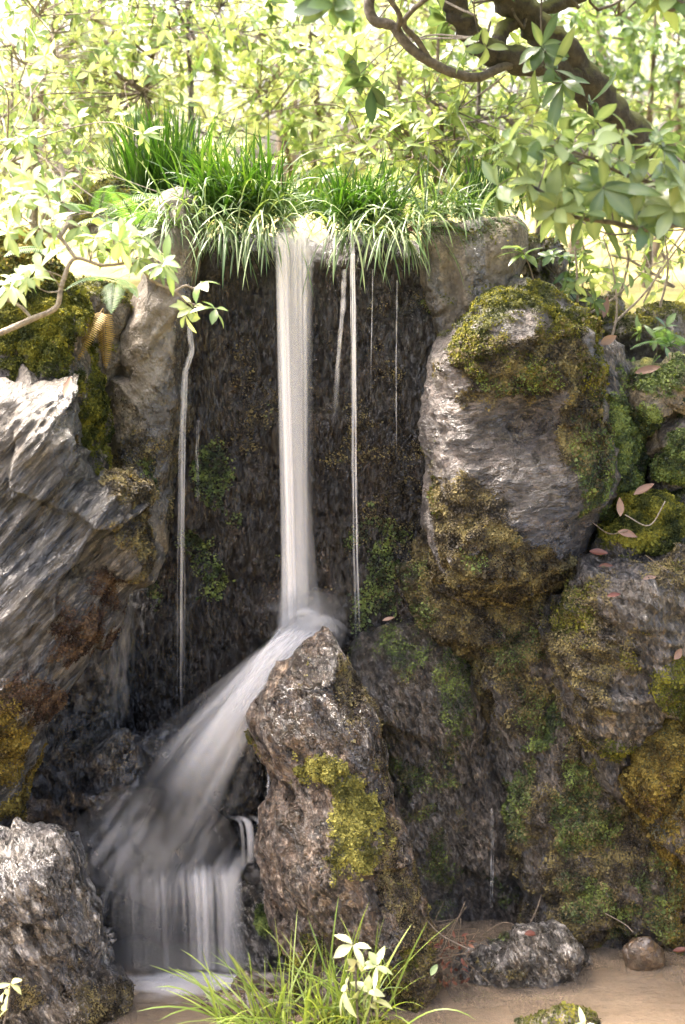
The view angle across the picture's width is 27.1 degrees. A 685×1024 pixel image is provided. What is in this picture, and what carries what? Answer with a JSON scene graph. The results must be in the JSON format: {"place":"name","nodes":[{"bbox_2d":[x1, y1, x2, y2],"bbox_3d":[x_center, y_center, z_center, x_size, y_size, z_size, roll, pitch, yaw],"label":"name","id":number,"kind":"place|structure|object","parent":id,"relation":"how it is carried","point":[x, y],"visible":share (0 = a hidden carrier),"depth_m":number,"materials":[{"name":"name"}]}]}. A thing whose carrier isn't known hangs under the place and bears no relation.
{"place":"outdoors","nodes":[
{"label":"outdoors","id":0,"kind":"place"},
{"bbox_2d":[0,202,684,855],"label":"ground","id":1,"kind":"structure","parent":0,"point":[78,268],"depth_m":10.26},
{"bbox_2d":[0,978,21,1023],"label":"pale plant","id":2,"kind":"object","parent":1,"relation":"on","point":[5,1006],"visible":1,"depth_m":4.74,"materials":[{"name":"grey plant"}]},
{"bbox_2d":[0,816,135,1023],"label":"silver stone","id":3,"kind":"object","parent":1,"relation":"on","point":[57,952],"visible":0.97,"depth_m":5.06,"materials":[{"name":"stone"}]},
{"bbox_2d":[0,364,164,828],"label":"schist stone","id":4,"kind":"object","parent":3,"relation":"on","point":[82,555],"visible":1,"depth_m":4.96,"materials":[{"name":"stone"}]},
{"bbox_2d":[0,225,115,475],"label":"mossy boulder","id":5,"kind":"object","parent":4,"relation":"on","point":[47,348],"visible":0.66,"depth_m":5.18,"materials":[{"name":"plant"}]},
{"bbox_2d":[4,244,107,256],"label":"fern","id":6,"kind":"object","parent":5,"relation":"on","point":[44,251],"visible":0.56,"depth_m":5.02,"materials":[{"name":"plant"}]},
{"bbox_2d":[77,308,114,367],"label":"fern","id":7,"kind":"object","parent":5,"relation":"on","point":[98,323],"visible":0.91,"depth_m":5.31,"materials":[{"name":"plant"}]},
{"bbox_2d":[76,275,133,387],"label":"gap stone","id":8,"kind":"object","parent":5,"relation":"on","point":[121,313],"visible":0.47,"depth_m":5.53,"materials":[{"name":"stone"}]},
{"bbox_2d":[66,271,166,312],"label":"fern","id":9,"kind":"object","parent":5,"relation":"on","point":[118,289],"visible":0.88,"depth_m":5.10,"materials":[{"name":"plant"}]},
{"bbox_2d":[63,376,71,396],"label":"fallen leaf","id":10,"kind":"object","parent":4,"relation":"on","point":[67,387],"visible":1,"depth_m":4.79,"materials":[{"name":"plant"}]},
{"bbox_2d":[25,601,129,830],"bbox_3d":[-1.223,0.932,5.851,0.715,1.255,0.480,0,12,0],"label":"recess stone","id":11,"kind":"object","parent":1,"relation":"on","point":[85,716],"visible":0.3,"depth_m":5.68,"materials":[{"name":"stone"}]},
{"bbox_2d":[0,63,214,242],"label":"shrub","id":12,"kind":"object","parent":1,"relation":"on","point":[31,140],"visible":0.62,"depth_m":6.03,"materials":[{"name":"green plant"}]},
{"bbox_2d":[68,176,149,252],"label":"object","id":13,"kind":"object","parent":1,"relation":"on","point":[87,198],"visible":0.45,"depth_m":5.97,"materials":[{"name":"plant"}]},
{"bbox_2d":[78,96,238,213],"bbox_3d":[-0.796,-1.512,6.058,0.713,0.525,0.601,0,12,0],"label":"grass tuft","id":14,"kind":"object","parent":13,"relation":"on","point":[135,169],"visible":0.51,"depth_m":6.00,"materials":[{"name":"plant"}]},
{"bbox_2d":[0,149,227,335],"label":"lime shrub","id":15,"kind":"object","parent":1,"relation":"on","point":[123,244],"visible":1,"depth_m":4.59,"materials":[{"name":"green plant"}]},
{"bbox_2d":[0,0,233,232],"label":"shrub","id":16,"kind":"object","parent":1,"relation":"on","point":[45,51],"visible":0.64,"depth_m":6.61,"materials":[{"name":"green plant"}]},
{"bbox_2d":[0,0,293,222],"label":"shrub","id":17,"kind":"object","parent":1,"relation":"on","point":[160,28],"visible":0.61,"depth_m":6.70,"materials":[{"name":"green plant"}]},
{"bbox_2d":[103,865,236,968],"bbox_3d":[-0.690,1.690,5.702,0.622,0.657,0.368,0,12,0],"label":"cascade stone","id":18,"kind":"object","parent":1,"relation":"on","point":[199,917],"visible":0.61,"depth_m":5.55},
{"bbox_2d":[70,815,183,916],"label":"cascade stone","id":19,"kind":"object","parent":18,"relation":"on","point":[117,860],"visible":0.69,"depth_m":5.53,"materials":[{"name":"stone"}]},
{"bbox_2d":[81,728,149,823],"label":"cascade stone","id":20,"kind":"object","parent":19,"relation":"on","point":[116,767],"visible":0.98,"depth_m":5.51,"materials":[{"name":"stone"}]},
{"bbox_2d":[128,721,203,827],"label":"cascade stone","id":21,"kind":"object","parent":19,"relation":"on","point":[164,745],"visible":0.31,"depth_m":5.64,"materials":[{"name":"stone"}]},
{"bbox_2d":[179,735,270,877],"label":"cascade stone","id":22,"kind":"object","parent":18,"relation":"on","point":[222,832],"visible":0.52,"depth_m":5.62,"materials":[{"name":"stone"}]},
{"bbox_2d":[6,0,371,176],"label":"shrub","id":23,"kind":"object","parent":1,"relation":"on","point":[236,41],"visible":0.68,"depth_m":6.90,"materials":[{"name":"green plant"}]},
{"bbox_2d":[230,881,287,972],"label":"cascade stone","id":24,"kind":"object","parent":1,"relation":"on","point":[252,938],"visible":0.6,"depth_m":5.52,"materials":[{"name":"stone"}]},
{"bbox_2d":[229,844,263,892],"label":"cascade stone","id":25,"kind":"object","parent":24,"relation":"on","point":[246,869],"visible":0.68,"depth_m":5.51,"materials":[{"name":"stone"}]},
{"bbox_2d":[120,232,436,797],"bbox_3d":[-0.297,0.194,6.098,1.718,2.751,0.724,0,12,0],"label":"cliff stone","id":26,"kind":"object","parent":1,"relation":"on","point":[207,624],"visible":0.61,"depth_m":5.78,"materials":[{"name":"stone"}]},
{"bbox_2d":[105,187,206,554],"bbox_3d":[-0.772,-0.499,5.771,0.476,1.601,0.636,0,12,0],"label":"slab stone","id":27,"kind":"object","parent":26,"relation":"on","point":[149,388],"visible":0.78,"depth_m":5.50,"materials":[{"name":"stone"}]},
{"bbox_2d":[44,185,159,219],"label":"fern","id":28,"kind":"object","parent":27,"relation":"on","point":[87,208],"visible":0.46,"depth_m":5.65,"materials":[{"name":"plant"}]},
{"bbox_2d":[77,192,159,230],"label":"fern","id":29,"kind":"object","parent":27,"relation":"on","point":[136,220],"visible":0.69,"depth_m":5.28,"materials":[{"name":"plant"}]},
{"bbox_2d":[92,148,219,283],"bbox_3d":[-0.761,-1.124,5.388,0.572,0.525,0.433,6,14,28],"label":"grass tuft","id":30,"kind":"object","parent":27,"relation":"on","point":[162,234],"visible":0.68,"depth_m":5.40,"materials":[{"name":"plant"}]},
{"bbox_2d":[112,173,346,297],"bbox_3d":[-0.422,-1.062,5.463,0.743,0.467,0.719,8,15,34],"label":"grass tuft","id":31,"kind":"object","parent":26,"relation":"on","point":[254,224],"visible":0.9,"depth_m":5.45,"materials":[{"name":"plant"}]},
{"bbox_2d":[137,119,350,224],"bbox_3d":[-0.438,-1.329,5.601,0.716,0.439,0.647,8,14,33],"label":"grass tuft","id":32,"kind":"object","parent":26,"relation":"on","point":[228,181],"visible":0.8,"depth_m":5.56,"materials":[{"name":"plant"}]},
{"bbox_2d":[278,143,432,230],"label":"grass tuft","id":33,"kind":"object","parent":26,"relation":"on","point":[341,195],"visible":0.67,"depth_m":5.62,"materials":[{"name":"plant"}]},
{"bbox_2d":[287,172,484,295],"bbox_3d":[0.169,-1.068,5.510,0.800,0.482,0.576,0,12,0],"label":"grass tuft","id":34,"kind":"object","parent":26,"relation":"on","point":[396,230],"visible":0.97,"depth_m":5.48,"materials":[{"name":"plant"}]},
{"bbox_2d":[419,214,527,334],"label":"slab stone","id":35,"kind":"object","parent":26,"relation":"on","point":[484,266],"visible":0.6,"depth_m":5.55,"materials":[{"name":"stone"}]},
{"bbox_2d":[393,141,540,243],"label":"grass tuft","id":36,"kind":"object","parent":35,"relation":"on","point":[465,210],"visible":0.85,"depth_m":5.59,"materials":[{"name":"plant"}]},
{"bbox_2d":[521,233,548,281],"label":"back stone","id":37,"kind":"object","parent":35,"relation":"on","point":[538,272],"visible":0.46,"depth_m":5.81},
{"bbox_2d":[260,156,362,220],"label":"grass tuft","id":38,"kind":"object","parent":1,"relation":"on","point":[316,192],"visible":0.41,"depth_m":6.26,"materials":[{"name":"plant"}]},
{"bbox_2d":[137,0,508,232],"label":"shrub","id":39,"kind":"object","parent":1,"relation":"on","point":[303,39],"visible":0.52,"depth_m":7.21,"materials":[{"name":"green plant"}]},
{"bbox_2d":[0,0,684,264],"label":"woodland","id":40,"kind":"object","parent":1,"relation":"on","point":[643,70],"visible":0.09,"depth_m":12.16,"materials":[{"name":"green plant"}]},
{"bbox_2d":[244,626,442,1013],"bbox_3d":[0.015,1.300,5.372,0.771,1.721,0.658,0,12,0],"label":"standing rock","id":41,"kind":"object","parent":1,"relation":"on","point":[331,828],"visible":0.88,"depth_m":5.18,"materials":[{"name":"beige stone"}]},
{"bbox_2d":[309,1011,411,1023],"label":"soil hump","id":42,"kind":"object","parent":1,"relation":"on","point":[388,1021],"visible":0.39,"depth_m":4.92,"materials":[{"name":"brown soil"}]},
{"bbox_2d":[137,950,286,1023],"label":"grass tuft","id":43,"kind":"object","parent":42,"relation":"on","point":[213,1001],"visible":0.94,"depth_m":4.86,"materials":[{"name":"plant"}]},
{"bbox_2d":[202,897,471,1023],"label":"grass tuft","id":44,"kind":"object","parent":42,"relation":"on","point":[335,1009],"visible":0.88,"depth_m":4.85,"materials":[{"name":"plant"}]},
{"bbox_2d":[334,934,392,1023],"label":"pale plant","id":45,"kind":"object","parent":1,"relation":"on","point":[342,950],"visible":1,"depth_m":4.66,"materials":[{"name":"grey plant"}]},
{"bbox_2d":[202,23,596,242],"bbox_3d":[0.243,-1.708,6.729,1.710,1.239,1.936,0,12,0],"label":"shrub","id":46,"kind":"object","parent":1,"relation":"on","point":[395,126],"visible":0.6,"depth_m":6.37,"materials":[{"name":"green plant"}]},
{"bbox_2d":[348,621,523,923],"bbox_3d":[0.460,1.231,6.027,0.872,1.599,0.570,0,12,0],"label":"wall stone","id":47,"kind":"object","parent":1,"relation":"on","point":[451,794],"visible":0.79,"depth_m":5.80,"materials":[{"name":"stone"}]},
{"bbox_2d":[382,617,393,620],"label":"fallen leaf","id":48,"kind":"object","parent":47,"relation":"on","point":[387,618],"visible":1,"depth_m":5.66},
{"bbox_2d":[288,0,584,225],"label":"shrub","id":49,"kind":"object","parent":1,"relation":"on","point":[423,11],"visible":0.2,"depth_m":8.00,"materials":[{"name":"green plant"}]},
{"bbox_2d":[414,130,533,220],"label":"grass tuft","id":50,"kind":"object","parent":1,"relation":"on","point":[474,183],"visible":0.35,"depth_m":6.07,"materials":[{"name":"plant"}]},
{"bbox_2d":[344,2,609,220],"bbox_3d":[0.553,-1.786,6.725,1.286,1.418,2.578,3,12,15],"label":"shrub","id":51,"kind":"object","parent":1,"relation":"on","point":[501,109],"visible":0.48,"depth_m":6.50,"materials":[{"name":"green plant"}]},
{"bbox_2d":[448,919,592,988],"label":"pool stone","id":52,"kind":"object","parent":1,"relation":"on","point":[551,953],"visible":0.54,"depth_m":5.41,"materials":[{"name":"stone"}]},
{"bbox_2d":[482,894,541,935],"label":"twig","id":53,"kind":"object","parent":52,"relation":"on","point":[490,929],"visible":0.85,"depth_m":5.56,"materials":[{"name":"wood"}]},
{"bbox_2d":[525,930,535,935],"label":"fallen leaf","id":54,"kind":"object","parent":52,"relation":"on","point":[530,933],"visible":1,"depth_m":5.40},
{"bbox_2d":[363,0,684,162],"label":"tree","id":55,"kind":"object","parent":1,"relation":"on","point":[520,14],"visible":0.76,"depth_m":5.19,"materials":[{"name":"brown plant"}]},
{"bbox_2d":[293,0,616,133],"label":"evergreen sprig","id":56,"kind":"object","parent":55,"relation":"attached to","point":[358,78],"visible":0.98,"depth_m":4.75,"materials":[{"name":"green plant"}]},
{"bbox_2d":[473,104,684,261],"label":"evergreen shrub","id":57,"kind":"object","parent":55,"relation":"attached to","point":[644,196],"visible":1,"depth_m":4.25,"materials":[{"name":"green plant"}]},
{"bbox_2d":[404,14,677,265],"bbox_3d":[1.340,-2.220,8.727,1.686,1.628,3.232,5,13,24],"label":"shrub","id":58,"kind":"object","parent":1,"relation":"on","point":[536,110],"visible":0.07,"depth_m":8.60,"materials":[{"name":"green plant"}]},
{"bbox_2d":[575,1007,592,1023],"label":"pale plant","id":59,"kind":"object","parent":1,"relation":"on","point":[581,1016],"visible":1,"depth_m":4.68,"materials":[{"name":"grey plant"}]},
{"bbox_2d":[487,700,684,955],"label":"bank stone","id":60,"kind":"object","parent":1,"relation":"on","point":[582,854],"visible":0.69,"depth_m":5.63,"materials":[{"name":"stone"}]},
{"bbox_2d":[394,526,594,775],"bbox_3d":[0.686,0.648,5.877,0.961,1.493,0.677,0,12,0],"label":"bank stone","id":61,"kind":"object","parent":60,"relation":"on","point":[497,646],"visible":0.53,"depth_m":5.59,"materials":[{"name":"stone"}]},
{"bbox_2d":[417,274,622,607],"bbox_3d":[0.706,-0.263,5.552,0.836,1.305,0.795,0,12,0],"label":"boulder","id":62,"kind":"object","parent":61,"relation":"on","point":[522,476],"visible":0.98,"depth_m":5.26,"materials":[{"name":"grey stone"}]},
{"bbox_2d":[499,245,539,280],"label":"seedling","id":63,"kind":"object","parent":62,"relation":"on","point":[529,258],"visible":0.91,"depth_m":5.40,"materials":[{"name":"green plant"}]},
{"bbox_2d":[530,248,580,298],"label":"weed","id":64,"kind":"object","parent":62,"relation":"on","point":[547,255],"visible":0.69,"depth_m":5.67,"materials":[{"name":"green plant"}]},
{"bbox_2d":[512,196,635,301],"bbox_3d":[0.902,-1.052,5.543,0.490,0.469,0.191,1,12,6],"label":"sapling","id":65,"kind":"object","parent":62,"relation":"on","point":[581,233],"visible":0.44,"depth_m":5.57,"materials":[{"name":"green plant"}]},
{"bbox_2d":[565,256,608,316],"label":"weed","id":66,"kind":"object","parent":62,"relation":"on","point":[592,301],"visible":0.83,"depth_m":5.65,"materials":[{"name":"green plant"}]},
{"bbox_2d":[602,296,608,317],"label":"fallen leaf","id":67,"kind":"object","parent":66,"relation":"in","point":[606,306],"visible":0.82,"depth_m":5.74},
{"bbox_2d":[600,335,615,344],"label":"fallen leaf","id":68,"kind":"object","parent":62,"relation":"on","point":[607,339],"visible":1,"depth_m":5.46,"materials":[{"name":"plant"}]},
{"bbox_2d":[591,336,650,537],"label":"mossy stone","id":69,"kind":"object","parent":61,"relation":"on","point":[633,458],"visible":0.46,"depth_m":5.47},
{"bbox_2d":[574,218,628,334],"bbox_3d":[1.031,-0.939,5.569,0.162,0.562,0.286,-6,14,-28],"label":"sapling","id":70,"kind":"object","parent":69,"relation":"on","point":[604,286],"visible":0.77,"depth_m":5.57,"materials":[{"name":"green plant"}]},
{"bbox_2d":[537,542,684,804],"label":"schist stone","id":71,"kind":"object","parent":60,"relation":"on","point":[618,678],"visible":0.96,"depth_m":5.24,"materials":[{"name":"stone"}]},
{"bbox_2d":[589,548,607,554],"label":"fallen leaf","id":72,"kind":"object","parent":71,"relation":"on","point":[596,551],"visible":1,"depth_m":5.34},
{"bbox_2d":[598,563,612,566],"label":"fallen leaf","id":73,"kind":"object","parent":71,"relation":"on","point":[606,565],"visible":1,"depth_m":5.33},
{"bbox_2d":[608,592,619,596],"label":"fallen leaf","id":74,"kind":"object","parent":71,"relation":"on","point":[613,594],"visible":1,"depth_m":5.15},
{"bbox_2d":[589,487,684,559],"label":"moss mound","id":75,"kind":"object","parent":71,"relation":"on","point":[663,532],"visible":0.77,"depth_m":5.35,"materials":[{"name":"plant"}]},
{"bbox_2d":[590,520,627,534],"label":"twig","id":76,"kind":"object","parent":75,"relation":"on","point":[607,532],"visible":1,"depth_m":5.32,"materials":[{"name":"wood"}]},
{"bbox_2d":[616,497,623,515],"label":"fallen leaf","id":77,"kind":"object","parent":75,"relation":"on","point":[620,507],"visible":1,"depth_m":5.30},
{"bbox_2d":[618,529,636,537],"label":"fallen leaf","id":78,"kind":"object","parent":75,"relation":"on","point":[628,533],"visible":1,"depth_m":5.30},
{"bbox_2d":[634,483,653,494],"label":"fallen leaf","id":79,"kind":"object","parent":75,"relation":"on","point":[643,488],"visible":1,"depth_m":5.31,"materials":[{"name":"plant"}]},
{"bbox_2d":[625,501,665,525],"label":"twig","id":80,"kind":"object","parent":75,"relation":"on","point":[653,521],"visible":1,"depth_m":5.30,"materials":[{"name":"wood"}]},
{"bbox_2d":[645,412,684,491],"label":"mossy stone","id":81,"kind":"object","parent":75,"relation":"on","point":[665,446],"visible":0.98,"depth_m":5.47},
{"bbox_2d":[625,351,684,439],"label":"mossy stone","id":82,"kind":"object","parent":81,"relation":"on","point":[656,399],"visible":0.75,"depth_m":5.46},
{"bbox_2d":[635,365,660,373],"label":"fallen leaf","id":83,"kind":"object","parent":82,"relation":"on","point":[647,369],"visible":1,"depth_m":5.49,"materials":[{"name":"plant"}]},
{"bbox_2d":[630,313,682,362],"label":"weed","id":84,"kind":"object","parent":82,"relation":"on","point":[669,320],"visible":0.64,"depth_m":5.73,"materials":[{"name":"green plant"}]},
{"bbox_2d":[632,329,684,348],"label":"fern","id":85,"kind":"object","parent":82,"relation":"on","point":[672,339],"visible":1,"depth_m":5.52,"materials":[{"name":"plant"}]},
{"bbox_2d":[643,575,655,579],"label":"fallen leaf","id":86,"kind":"object","parent":71,"relation":"on","point":[647,578],"visible":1,"depth_m":5.16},
{"bbox_2d":[674,649,681,659],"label":"fallen leaf","id":87,"kind":"object","parent":71,"relation":"on","point":[678,654],"visible":1,"depth_m":5.19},
{"bbox_2d":[618,716,684,871],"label":"moss mound","id":88,"kind":"object","parent":60,"relation":"on","point":[651,778],"visible":0.91,"depth_m":5.35,"materials":[{"name":"plant"}]},
{"bbox_2d":[491,0,684,287],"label":"shrub","id":89,"kind":"object","parent":1,"relation":"on","point":[630,47],"visible":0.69,"depth_m":7.89,"materials":[{"name":"green plant"}]},
{"bbox_2d":[508,174,684,310],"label":"shrub","id":90,"kind":"object","parent":1,"relation":"on","point":[608,273],"visible":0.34,"depth_m":6.66,"materials":[{"name":"green plant"}]},
{"bbox_2d":[569,286,627,336],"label":"back stone","id":91,"kind":"object","parent":1,"relation":"on","point":[608,324],"visible":0.24,"depth_m":5.98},
{"bbox_2d":[540,235,574,289],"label":"back stone","id":92,"kind":"object","parent":91,"relation":"on","point":[549,244],"visible":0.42,"depth_m":5.86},
{"bbox_2d":[590,242,684,313],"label":"sapling","id":93,"kind":"object","parent":91,"relation":"on","point":[647,283],"visible":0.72,"depth_m":5.91,"materials":[{"name":"green plant"}]},
{"bbox_2d":[605,299,684,362],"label":"back stone","id":94,"kind":"object","parent":1,"relation":"on","point":[648,313],"visible":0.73,"depth_m":5.92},
{"bbox_2d":[620,228,681,306],"bbox_3d":[1.293,-1.049,5.766,0.258,0.441,0.356,-8,14,-33],"label":"sapling","id":95,"kind":"object","parent":94,"relation":"on","point":[658,253],"visible":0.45,"depth_m":5.82,"materials":[{"name":"green plant"}]},
{"bbox_2d":[645,461,650,488],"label":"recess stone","id":96,"kind":"object","parent":1,"relation":"on","point":[647,473],"visible":0.02,"depth_m":5.87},
{"bbox_2d":[613,238,684,322],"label":"sapling","id":97,"kind":"object","parent":1,"relation":"on","point":[646,276],"visible":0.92,"depth_m":5.74,"materials":[{"name":"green plant"}]},
{"bbox_2d":[0,0,684,203],"label":"sky","id":98,"kind":"structure","parent":0,"point":[291,6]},
{"bbox_2d":[102,919,684,1023],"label":"water","id":99,"kind":"structure","parent":0,"point":[608,986],"depth_m":5.38,"materials":[{"name":"liquid"}]},
{"bbox_2d":[130,222,319,968],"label":"waterfall","id":100,"kind":"structure","parent":99,"relation":"on","point":[172,817],"depth_m":5.48,"materials":[{"name":"liquid"}]},
{"bbox_2d":[200,988,300,1019],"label":"pool stone","id":101,"kind":"object","parent":99,"relation":"in","point":[243,995],"visible":0.32,"depth_m":5.21,"materials":[{"name":"stone"}]},
{"bbox_2d":[231,970,273,991],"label":"pool stone","id":102,"kind":"object","parent":99,"relation":"in","point":[256,981],"visible":0.22,"depth_m":5.32,"materials":[{"name":"stone"}]},
{"bbox_2d":[427,901,492,987],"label":"twig litter","id":103,"kind":"object","parent":99,"relation":"on","point":[450,955],"visible":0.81,"depth_m":5.35,"materials":[{"name":"brown plant"}]},
{"bbox_2d":[427,920,467,948],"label":"twig","id":104,"kind":"object","parent":103,"relation":"on","point":[446,937],"visible":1,"depth_m":5.32,"materials":[{"name":"wood"}]},
{"bbox_2d":[514,1001,601,1023],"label":"pool stone","id":105,"kind":"object","parent":99,"relation":"in","point":[563,1012],"visible":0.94,"depth_m":5.13,"materials":[{"name":"stone"}]},
{"bbox_2d":[602,936,621,948],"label":"pool stone","id":106,"kind":"object","parent":99,"relation":"in","point":[610,942],"visible":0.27,"depth_m":5.71,"materials":[{"name":"stone"}]},
{"bbox_2d":[621,936,665,970],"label":"pool stone","id":107,"kind":"object","parent":99,"relation":"in","point":[644,953],"visible":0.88,"depth_m":5.53,"materials":[{"name":"stone"}]},
{"bbox_2d":[604,912,632,932],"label":"twig","id":108,"kind":"object","parent":107,"relation":"on","point":[619,921],"visible":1,"depth_m":5.58,"materials":[{"name":"wood"}]},
{"bbox_2d":[673,947,684,951],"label":"fallen leaf","id":109,"kind":"object","parent":99,"relation":"on","point":[679,949],"visible":1,"depth_m":5.55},
{"bbox_2d":[430,964,437,974],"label":"fallen leaf","id":110,"kind":"object","parent":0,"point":[433,969],"visible":1,"depth_m":5.17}
]}

